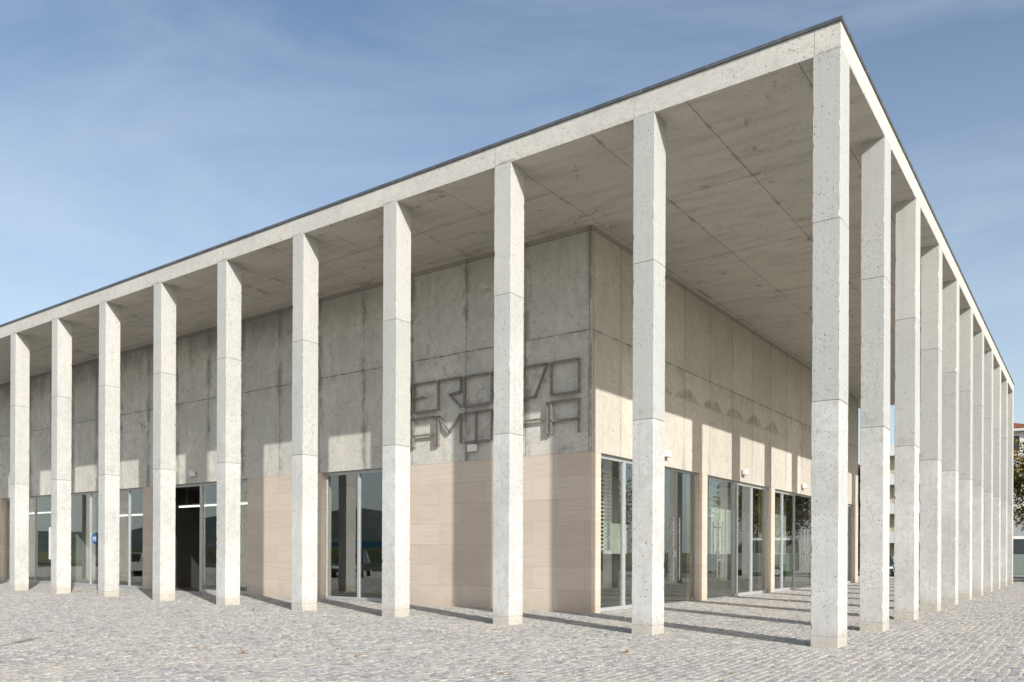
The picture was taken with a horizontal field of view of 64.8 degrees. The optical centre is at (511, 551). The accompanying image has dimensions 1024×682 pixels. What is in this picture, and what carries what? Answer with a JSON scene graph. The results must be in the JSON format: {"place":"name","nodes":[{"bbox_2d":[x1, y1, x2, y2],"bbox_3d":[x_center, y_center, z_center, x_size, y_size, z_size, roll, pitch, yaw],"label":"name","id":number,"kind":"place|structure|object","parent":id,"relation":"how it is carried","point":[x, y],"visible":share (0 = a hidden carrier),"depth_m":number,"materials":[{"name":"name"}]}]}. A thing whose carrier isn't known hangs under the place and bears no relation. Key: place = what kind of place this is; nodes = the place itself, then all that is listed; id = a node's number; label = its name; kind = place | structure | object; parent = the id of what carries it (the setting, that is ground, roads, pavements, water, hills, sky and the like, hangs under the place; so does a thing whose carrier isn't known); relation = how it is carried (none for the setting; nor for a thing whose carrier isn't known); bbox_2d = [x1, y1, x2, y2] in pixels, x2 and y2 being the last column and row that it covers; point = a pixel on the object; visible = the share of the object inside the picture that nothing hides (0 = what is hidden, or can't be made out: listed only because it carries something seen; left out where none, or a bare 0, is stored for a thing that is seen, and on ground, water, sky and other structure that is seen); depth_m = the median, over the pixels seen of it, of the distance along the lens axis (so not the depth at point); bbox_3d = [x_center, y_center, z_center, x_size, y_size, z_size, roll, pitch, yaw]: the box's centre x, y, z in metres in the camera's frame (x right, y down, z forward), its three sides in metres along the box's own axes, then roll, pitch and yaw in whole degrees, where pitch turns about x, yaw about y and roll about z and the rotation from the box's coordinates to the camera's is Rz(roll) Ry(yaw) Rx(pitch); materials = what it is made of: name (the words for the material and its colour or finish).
{"place":"outdoors","nodes":[
{"label":"outdoors","id":0,"kind":"place"},
{"bbox_2d":[0,576,1023,681],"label":"plaza cobblestones","id":1,"kind":"structure","parent":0,"point":[134,604],"depth_m":13.97,"materials":[{"name":"stone"}]},
{"bbox_2d":[0,0,1023,464],"label":"sky","id":2,"kind":"structure","parent":0,"point":[137,136],"materials":[{"name":"blue"}]},
{"bbox_2d":[775,564,787,587],"bbox_3d":[11.579,1.056,35.080,0.670,1.070,0.740,0,0,36],"label":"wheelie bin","id":3,"kind":"object","parent":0,"point":[777,575],"visible":0.35,"depth_m":34.82,"materials":[{"name":"green plastic"}]},
{"bbox_2d":[858,464,859,567],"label":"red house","id":4,"kind":"structure","parent":0,"point":[858,516],"depth_m":91.57,"materials":[{"name":"orange paint"}]},
{"bbox_2d":[889,445,919,569],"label":"apartment block","id":5,"kind":"structure","parent":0,"point":[892,498],"depth_m":84.46,"materials":[{"name":"white paint"}]},
{"bbox_2d":[858,574,1023,578],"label":"road","id":6,"kind":"structure","parent":0,"point":[1017,577],"depth_m":56.62,"materials":[{"name":"grey asphalt"}]},
{"bbox_2d":[889,555,893,576],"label":"parked car","id":7,"kind":"object","parent":6,"relation":"on","point":[891,566],"visible":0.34,"depth_m":54.02,"materials":[{"name":"grey paint"}]},
{"bbox_2d":[1013,536,1023,574],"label":"parked van","id":8,"kind":"object","parent":6,"relation":"on","point":[1018,555],"visible":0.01,"depth_m":45.17,"materials":[{"name":"grey paint"}]},
{"bbox_2d":[1013,432,1023,530],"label":"street tree","id":9,"kind":"object","parent":6,"relation":"on","point":[1019,482],"visible":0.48,"depth_m":51.06,"materials":[{"name":"green plant"}]},
{"bbox_2d":[1013,423,1023,508],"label":"white house","id":10,"kind":"structure","parent":0,"point":[1018,427],"depth_m":65.61,"materials":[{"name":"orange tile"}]},
{"bbox_2d":[1013,435,1020,451],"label":"window","id":11,"kind":"structure","parent":10,"relation":"in","point":[1017,437],"depth_m":65.65,"materials":[{"name":"white paint"}]},
{"bbox_2d":[1013,509,1023,576],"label":"garden wall","id":12,"kind":"structure","parent":0,"point":[1017,531],"depth_m":60.95,"materials":[{"name":"white paint"}]},
{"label":"plaza","id":13,"kind":"structure","parent":0,"visible":0},
{"bbox_2d":[0,15,1013,648],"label":"market building","id":14,"kind":"structure","parent":13,"relation":"on","point":[716,277],"depth_m":22.50,"materials":[{"name":"concrete"}]},
{"bbox_2d":[29,511,50,513],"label":"tube lamp","id":15,"kind":"object","parent":14,"relation":"hanging from","point":[39,512],"visible":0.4,"depth_m":41.45,"materials":[{"name":"grey metal"}]},
{"bbox_2d":[49,527,50,558],"bbox_3d":[-21.456,-0.407,37.535,0.480,1.500,0.008,0,0,36],"label":"notice","id":16,"kind":"object","parent":14,"relation":"attached to","point":[49,542],"visible":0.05,"depth_m":37.60,"materials":[{"name":"white paper"}]},
{"bbox_2d":[4,488,142,587],"bbox_3d":[-20.076,-0.578,36.540,12.960,4.114,0.120,0,0,36],"label":"window","id":17,"kind":"structure","parent":14,"relation":"in","point":[129,491],"depth_m":35.41,"materials":[{"name":"grey metal"}]},
{"bbox_2d":[92,533,96,543],"bbox_3d":[-18.244,-0.584,35.217,0.467,0.467,0.008,0,0,36],"label":"glass sticker","id":18,"kind":"object","parent":14,"relation":"attached to","point":[94,538],"visible":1,"depth_m":35.21,"materials":[{"name":"blue plastic"}]},
{"bbox_2d":[120,492,142,515],"bbox_3d":[-17.720,-2.144,36.755,3.860,1.035,0.069,0,0,36],"label":"tube lamp","id":19,"kind":"object","parent":14,"relation":"hanging from","point":[132,514],"visible":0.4,"depth_m":36.05,"materials":[{"name":"grey metal"}]},
{"bbox_2d":[189,471,195,476],"bbox_3d":[-12.040,-2.936,30.403,0.280,0.206,0.169,0,0,36],"label":"wall lamp","id":20,"kind":"object","parent":14,"relation":"attached to","point":[192,473],"visible":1,"depth_m":30.31,"materials":[{"name":"white paint"}]},
{"bbox_2d":[178,501,247,507],"bbox_3d":[-11.882,-2.251,32.541,5.460,0.775,0.069,0,0,36],"label":"tube lamp","id":21,"kind":"object","parent":14,"relation":"hanging from","point":[205,504],"visible":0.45,"depth_m":33.12,"materials":[{"name":"grey metal"}]},
{"bbox_2d":[200,479,247,593],"bbox_3d":[-10.517,-0.540,29.639,3.060,4.114,0.120,0,0,36],"label":"window","id":22,"kind":"structure","parent":14,"relation":"in","point":[202,589],"depth_m":30.49,"materials":[{"name":"grey metal"}]},
{"bbox_2d":[324,469,381,601],"bbox_3d":[-4.575,-0.515,25.348,3.780,4.114,0.120,0,0,36],"label":"window","id":23,"kind":"structure","parent":14,"relation":"in","point":[359,473],"depth_m":25.56,"materials":[{"name":"grey metal"}]},
{"bbox_2d":[410,385,412,413],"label":"wall letter","id":24,"kind":"object","parent":14,"relation":"attached to","point":[411,399],"depth_m":23.89,"materials":[{"name":"metal"}]},
{"bbox_2d":[412,416,436,447],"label":"wall letter","id":25,"kind":"object","parent":14,"relation":"attached to","point":[434,434],"depth_m":23.51,"materials":[{"name":"metal"}]},
{"bbox_2d":[412,380,436,413],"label":"wall letter","id":26,"kind":"object","parent":14,"relation":"attached to","point":[414,398],"depth_m":23.67,"materials":[{"name":"metal"}]},
{"bbox_2d":[437,413,462,445],"bbox_3d":[-1.764,-3.494,23.023,0.894,0.862,0.134,0,0,36],"label":"wall letter","id":27,"kind":"object","parent":14,"relation":"attached to","point":[459,418],"depth_m":22.95,"materials":[{"name":"metal"}]},
{"bbox_2d":[437,376,462,410],"bbox_3d":[-1.760,-4.516,23.023,0.894,0.877,0.134,0,0,36],"label":"wall letter","id":28,"kind":"object","parent":14,"relation":"attached to","point":[450,394],"depth_m":22.93,"materials":[{"name":"metal"}]},
{"bbox_2d":[467,444,476,451],"bbox_3d":[-1.095,-2.892,22.501,0.280,0.206,0.169,0,0,36],"label":"wall lamp","id":29,"kind":"object","parent":14,"relation":"attached to","point":[471,447],"visible":1,"depth_m":22.42,"materials":[{"name":"white paint"}]},
{"bbox_2d":[463,409,489,443],"bbox_3d":[-0.978,-3.489,22.455,0.868,0.884,0.134,0,0,36],"label":"wall letter","id":30,"kind":"object","parent":14,"relation":"attached to","point":[476,416],"depth_m":22.40,"materials":[{"name":"metal"}]},
{"bbox_2d":[463,372,490,406],"bbox_3d":[-0.979,-4.509,22.459,0.881,0.884,0.134,0,0,36],"label":"wall letter","id":31,"kind":"object","parent":14,"relation":"attached to","point":[464,389],"depth_m":22.55,"materials":[{"name":"metal"}]},
{"bbox_2d":[490,409,493,440],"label":"wall letter","id":32,"kind":"object","parent":14,"relation":"attached to","point":[491,423],"depth_m":22.08,"materials":[{"name":"metal"}]},
{"bbox_2d":[490,371,493,403],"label":"wall letter","id":33,"kind":"object","parent":14,"relation":"attached to","point":[491,393],"depth_m":22.08,"materials":[{"name":"metal"}]},
{"bbox_2d":[523,402,548,434],"bbox_3d":[0.595,-3.483,21.320,0.894,0.858,0.134,0,0,36],"label":"wall letter","id":34,"kind":"object","parent":14,"relation":"attached to","point":[546,418],"depth_m":21.04,"materials":[{"name":"metal"}]},
{"bbox_2d":[523,362,549,399],"bbox_3d":[0.598,-4.503,21.320,0.892,0.884,0.134,0,0,36],"label":"wall letter","id":35,"kind":"object","parent":14,"relation":"attached to","point":[546,364],"depth_m":21.18,"materials":[{"name":"metal"}]},
{"bbox_2d":[550,357,580,395],"bbox_3d":[1.386,-4.499,20.752,0.894,0.884,0.134,0,0,36],"label":"wall letter","id":36,"kind":"object","parent":14,"relation":"attached to","point":[579,376],"depth_m":20.68,"materials":[{"name":"metal"}]},
{"bbox_2d":[550,397,580,434],"bbox_3d":[1.382,-3.486,20.752,0.894,0.871,0.134,0,0,36],"label":"wall letter","id":37,"kind":"object","parent":14,"relation":"attached to","point":[578,418],"depth_m":20.68,"materials":[{"name":"metal"}]},
{"bbox_2d":[600,454,631,611],"bbox_3d":[3.140,-0.484,22.153,0.130,4.114,3.250,0,0,36],"label":"window","id":38,"kind":"structure","parent":14,"relation":"in","point":[623,462],"depth_m":21.98,"materials":[{"name":"grey metal"}]},
{"bbox_2d":[665,450,670,457],"bbox_3d":[4.566,-2.889,23.751,0.169,0.206,0.280,0,0,36],"label":"wall lamp","id":39,"kind":"object","parent":14,"relation":"attached to","point":[667,453],"visible":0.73,"depth_m":23.64,"materials":[{"name":"white paint"}]},
{"bbox_2d":[668,517,674,580],"bbox_3d":[4.538,-0.469,24.149,0.194,4.015,1.514,0,0,36],"label":"glass door","id":40,"kind":"structure","parent":14,"relation":"in","point":[673,552],"depth_m":24.61,"materials":[{"name":"metal"}]},
{"bbox_2d":[674,472,694,600],"bbox_3d":[5.429,-0.466,25.384,0.194,4.015,1.520,0,0,36],"label":"glass door","id":41,"kind":"structure","parent":14,"relation":"in","point":[691,598],"depth_m":24.97,"materials":[{"name":"metal"}]},
{"bbox_2d":[710,478,717,577],"bbox_3d":[6.674,-0.461,27.108,0.194,4.015,1.274,0,0,36],"label":"glass door","id":42,"kind":"structure","parent":14,"relation":"in","point":[713,572],"depth_m":27.47,"materials":[{"name":"metal"}]},
{"bbox_2d":[718,522,731,595],"bbox_3d":[7.425,-0.458,28.149,0.194,4.015,1.280,0,0,36],"label":"glass door","id":43,"kind":"structure","parent":14,"relation":"in","point":[729,594],"depth_m":27.76,"materials":[{"name":"metal"}]},
{"bbox_2d":[742,469,747,474],"bbox_3d":[8.382,-2.873,29.037,0.169,0.206,0.280,0,0,36],"label":"wall lamp","id":44,"kind":"object","parent":14,"relation":"attached to","point":[744,471],"visible":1,"depth_m":28.93,"materials":[{"name":"white paint"}]},
{"bbox_2d":[732,481,766,595],"bbox_3d":[8.905,-0.461,30.139,0.130,4.114,3.550,0,0,36],"label":"window","id":45,"kind":"structure","parent":14,"relation":"in","point":[735,484],"depth_m":30.17,"materials":[{"name":"grey metal"}]},
{"bbox_2d":[775,490,795,591],"bbox_3d":[11.224,-0.452,33.349,0.130,4.114,3.030,0,0,36],"label":"window","id":46,"kind":"structure","parent":14,"relation":"in","point":[781,588],"depth_m":33.28,"materials":[{"name":"grey metal"}]},
{"bbox_2d":[795,495,804,586],"bbox_3d":[12.573,-0.437,35.279,0.194,4.015,1.549,0,0,36],"label":"glass door","id":47,"kind":"structure","parent":14,"relation":"in","point":[796,495],"depth_m":35.74,"materials":[{"name":"metal"}]},
{"bbox_2d":[805,529,807,571],"bbox_3d":[13.485,-0.433,36.542,0.194,4.015,1.555,0,0,36],"label":"glass door","id":48,"kind":"structure","parent":14,"relation":"in","point":[807,529],"depth_m":36.02,"materials":[{"name":"metal"}]},
{"bbox_2d":[847,504,852,582],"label":"window","id":49,"kind":"structure","parent":14,"relation":"in","point":[850,506],"depth_m":42.64,"materials":[{"name":"grey metal"}]}
]}

